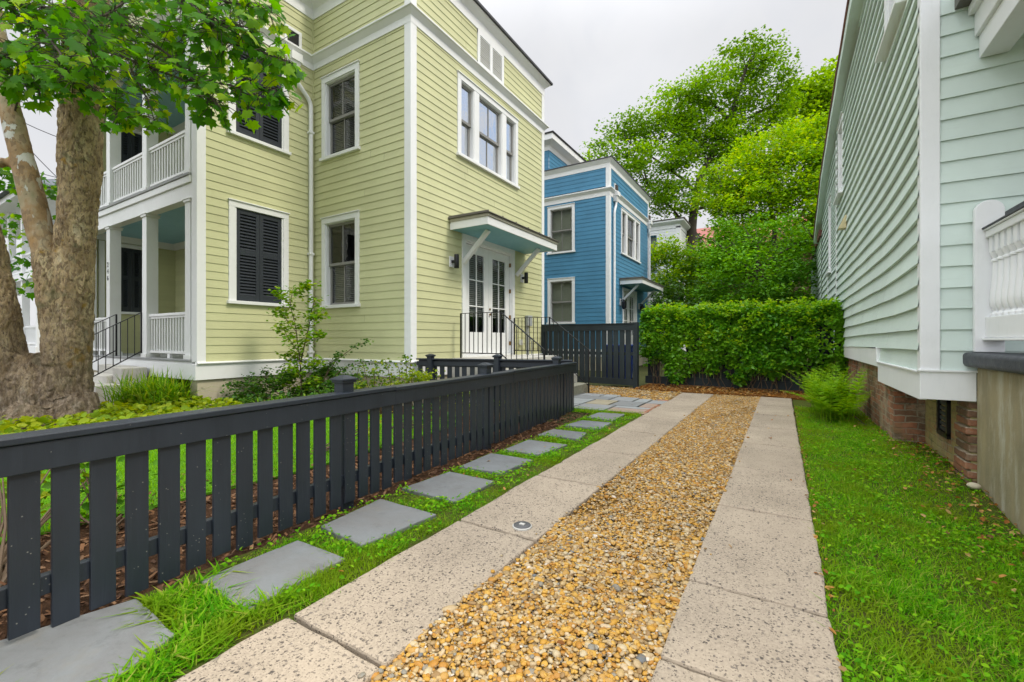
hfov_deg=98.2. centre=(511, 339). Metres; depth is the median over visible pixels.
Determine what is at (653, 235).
window
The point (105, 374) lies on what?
porch steps
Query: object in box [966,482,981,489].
rock
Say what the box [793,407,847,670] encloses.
fallen leaves
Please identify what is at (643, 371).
ground
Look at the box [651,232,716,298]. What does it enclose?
tree
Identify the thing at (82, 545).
mulch
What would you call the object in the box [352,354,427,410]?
gardenia shrub
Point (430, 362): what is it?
picket fence
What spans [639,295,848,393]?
vine hedge
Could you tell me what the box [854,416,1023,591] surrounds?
fallen leaves
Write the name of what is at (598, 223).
clapboard house
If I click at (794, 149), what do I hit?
crape myrtle
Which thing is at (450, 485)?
stepping stone
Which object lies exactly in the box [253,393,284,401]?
strap leaf clump
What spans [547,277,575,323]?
window
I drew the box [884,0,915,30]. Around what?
window
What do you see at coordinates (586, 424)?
stepping stone
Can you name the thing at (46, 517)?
shrub
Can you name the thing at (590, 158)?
shade tree
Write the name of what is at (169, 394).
strap leaf clump
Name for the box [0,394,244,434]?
ground cover
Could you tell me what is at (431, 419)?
shrub
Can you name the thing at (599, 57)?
sky
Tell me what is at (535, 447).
stepping stone
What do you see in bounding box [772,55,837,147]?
shade tree
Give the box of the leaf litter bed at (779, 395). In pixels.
[634,383,808,400]
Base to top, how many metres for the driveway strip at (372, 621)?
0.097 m
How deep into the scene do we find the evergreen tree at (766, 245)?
31.90 m
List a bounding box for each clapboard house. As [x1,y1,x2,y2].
[93,0,559,408]
[544,130,664,370]
[809,0,1023,534]
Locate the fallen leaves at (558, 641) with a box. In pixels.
[330,399,996,643]
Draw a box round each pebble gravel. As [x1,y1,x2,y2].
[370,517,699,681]
[563,394,760,551]
[587,385,681,401]
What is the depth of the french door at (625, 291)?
19.86 m
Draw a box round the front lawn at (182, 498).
[0,415,447,544]
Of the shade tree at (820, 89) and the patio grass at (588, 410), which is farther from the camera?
the shade tree at (820, 89)
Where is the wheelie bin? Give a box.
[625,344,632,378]
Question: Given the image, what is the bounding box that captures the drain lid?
[512,521,531,530]
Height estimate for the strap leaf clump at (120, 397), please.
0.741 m
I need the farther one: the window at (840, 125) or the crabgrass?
the window at (840, 125)
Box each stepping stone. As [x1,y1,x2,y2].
[0,599,173,681]
[201,540,344,609]
[321,499,435,547]
[402,472,493,503]
[460,453,532,474]
[504,440,566,456]
[538,429,586,440]
[565,420,610,430]
[588,412,624,421]
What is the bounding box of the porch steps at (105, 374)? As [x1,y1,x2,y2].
[93,312,146,406]
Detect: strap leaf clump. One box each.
[95,369,153,409]
[104,365,189,409]
[107,370,223,412]
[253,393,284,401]
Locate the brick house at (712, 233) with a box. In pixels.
[697,217,813,352]
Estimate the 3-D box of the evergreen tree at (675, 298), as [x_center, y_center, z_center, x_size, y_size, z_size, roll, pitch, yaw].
[8.909,-1.711,19.247,8.806,5.832,12.075,0,0,31]
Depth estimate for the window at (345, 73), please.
9.32 m
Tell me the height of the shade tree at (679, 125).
22.114 m
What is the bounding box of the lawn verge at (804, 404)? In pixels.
[793,400,1023,681]
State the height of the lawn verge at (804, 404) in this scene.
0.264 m
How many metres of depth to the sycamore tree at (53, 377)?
5.73 m
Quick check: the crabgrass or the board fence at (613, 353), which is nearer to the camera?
the crabgrass
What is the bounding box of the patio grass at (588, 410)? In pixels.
[572,406,642,416]
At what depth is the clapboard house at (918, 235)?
4.03 m
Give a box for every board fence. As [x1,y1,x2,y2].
[542,322,638,387]
[645,320,846,390]
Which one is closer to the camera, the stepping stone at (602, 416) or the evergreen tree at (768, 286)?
the stepping stone at (602, 416)
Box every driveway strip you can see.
[174,393,713,681]
[651,397,841,681]
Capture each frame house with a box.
[0,179,55,352]
[650,217,703,350]
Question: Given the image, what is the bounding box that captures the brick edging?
[639,399,668,414]
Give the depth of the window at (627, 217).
20.12 m
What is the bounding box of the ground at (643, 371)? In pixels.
[447,357,816,438]
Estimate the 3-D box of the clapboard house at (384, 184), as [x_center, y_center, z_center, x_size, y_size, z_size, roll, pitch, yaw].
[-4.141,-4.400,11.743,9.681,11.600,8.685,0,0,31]
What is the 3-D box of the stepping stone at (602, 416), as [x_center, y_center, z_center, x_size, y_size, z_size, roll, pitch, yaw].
[1.470,1.218,6.949,0.456,0.043,0.664,0,0,31]
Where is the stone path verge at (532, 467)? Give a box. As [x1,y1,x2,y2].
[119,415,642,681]
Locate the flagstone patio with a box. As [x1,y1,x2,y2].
[574,393,666,413]
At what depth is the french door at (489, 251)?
10.33 m
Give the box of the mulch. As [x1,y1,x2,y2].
[0,410,589,639]
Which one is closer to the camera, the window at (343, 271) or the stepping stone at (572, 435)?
the stepping stone at (572, 435)
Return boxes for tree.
[0,0,306,430]
[579,24,809,304]
[582,146,601,160]
[639,257,810,318]
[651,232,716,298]
[684,206,822,364]
[697,217,822,306]
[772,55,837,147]
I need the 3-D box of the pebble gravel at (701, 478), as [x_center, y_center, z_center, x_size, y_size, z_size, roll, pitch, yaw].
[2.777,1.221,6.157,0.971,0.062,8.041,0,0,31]
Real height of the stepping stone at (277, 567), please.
0.044 m
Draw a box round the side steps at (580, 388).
[452,312,589,401]
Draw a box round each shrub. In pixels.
[0,462,116,586]
[41,455,157,536]
[220,363,365,403]
[316,338,380,392]
[326,410,392,450]
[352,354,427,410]
[392,404,462,428]
[394,368,462,414]
[447,392,499,417]
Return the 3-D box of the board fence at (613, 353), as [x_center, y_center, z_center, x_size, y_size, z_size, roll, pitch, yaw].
[1.966,0.440,11.726,2.832,1.720,0.140,0,0,38]
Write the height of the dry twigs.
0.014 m
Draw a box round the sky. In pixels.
[0,0,846,325]
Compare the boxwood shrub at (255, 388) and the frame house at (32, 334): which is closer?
the boxwood shrub at (255, 388)
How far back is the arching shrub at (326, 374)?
8.10 m
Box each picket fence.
[0,356,576,640]
[416,354,572,411]
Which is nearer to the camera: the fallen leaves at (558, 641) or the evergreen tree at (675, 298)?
the fallen leaves at (558, 641)
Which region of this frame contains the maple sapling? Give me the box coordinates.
[266,279,330,395]
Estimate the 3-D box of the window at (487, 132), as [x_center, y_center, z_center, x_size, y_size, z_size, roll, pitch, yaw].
[-0.532,-4.735,10.356,0.195,1.774,2.525,0,0,31]
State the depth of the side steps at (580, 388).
9.48 m
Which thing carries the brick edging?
on the ground at (643, 371)
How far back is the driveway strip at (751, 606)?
2.16 m
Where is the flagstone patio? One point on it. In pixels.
(609, 402)
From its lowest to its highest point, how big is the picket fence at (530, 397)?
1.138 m
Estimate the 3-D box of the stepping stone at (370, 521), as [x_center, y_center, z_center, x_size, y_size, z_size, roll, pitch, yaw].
[-0.900,1.216,2.935,0.558,0.048,0.582,0,0,31]
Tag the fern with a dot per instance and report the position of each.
(836, 396)
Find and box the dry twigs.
[457,406,744,633]
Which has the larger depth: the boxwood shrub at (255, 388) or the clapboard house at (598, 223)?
the clapboard house at (598, 223)
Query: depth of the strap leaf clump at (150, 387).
7.57 m
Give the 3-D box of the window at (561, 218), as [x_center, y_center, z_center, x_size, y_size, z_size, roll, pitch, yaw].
[2.086,-4.585,18.572,1.300,2.014,0.275,0,0,31]
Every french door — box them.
[461,233,514,356]
[622,287,636,344]
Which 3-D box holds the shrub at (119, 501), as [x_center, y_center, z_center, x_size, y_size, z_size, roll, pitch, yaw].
[-2.721,0.966,2.999,0.799,0.547,0.552,0,0,12]
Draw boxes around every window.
[319,60,360,161]
[319,210,360,308]
[456,70,519,189]
[547,203,575,254]
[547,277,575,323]
[621,207,640,263]
[650,233,658,273]
[827,194,831,270]
[836,111,851,190]
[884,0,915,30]
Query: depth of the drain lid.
2.81 m
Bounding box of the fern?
[778,365,869,421]
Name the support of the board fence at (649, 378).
on the ground at (643, 371)
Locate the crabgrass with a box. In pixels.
[88,559,314,681]
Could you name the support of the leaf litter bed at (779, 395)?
on the ground at (643, 371)
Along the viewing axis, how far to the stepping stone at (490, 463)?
4.26 m
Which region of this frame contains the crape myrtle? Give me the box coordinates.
[688,106,828,348]
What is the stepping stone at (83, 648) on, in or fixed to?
on the stone path verge at (532, 467)
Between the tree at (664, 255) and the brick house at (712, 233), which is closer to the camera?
the tree at (664, 255)
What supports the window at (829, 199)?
in the clapboard house at (918, 235)
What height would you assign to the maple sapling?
2.298 m
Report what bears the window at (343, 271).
in the clapboard house at (384, 184)

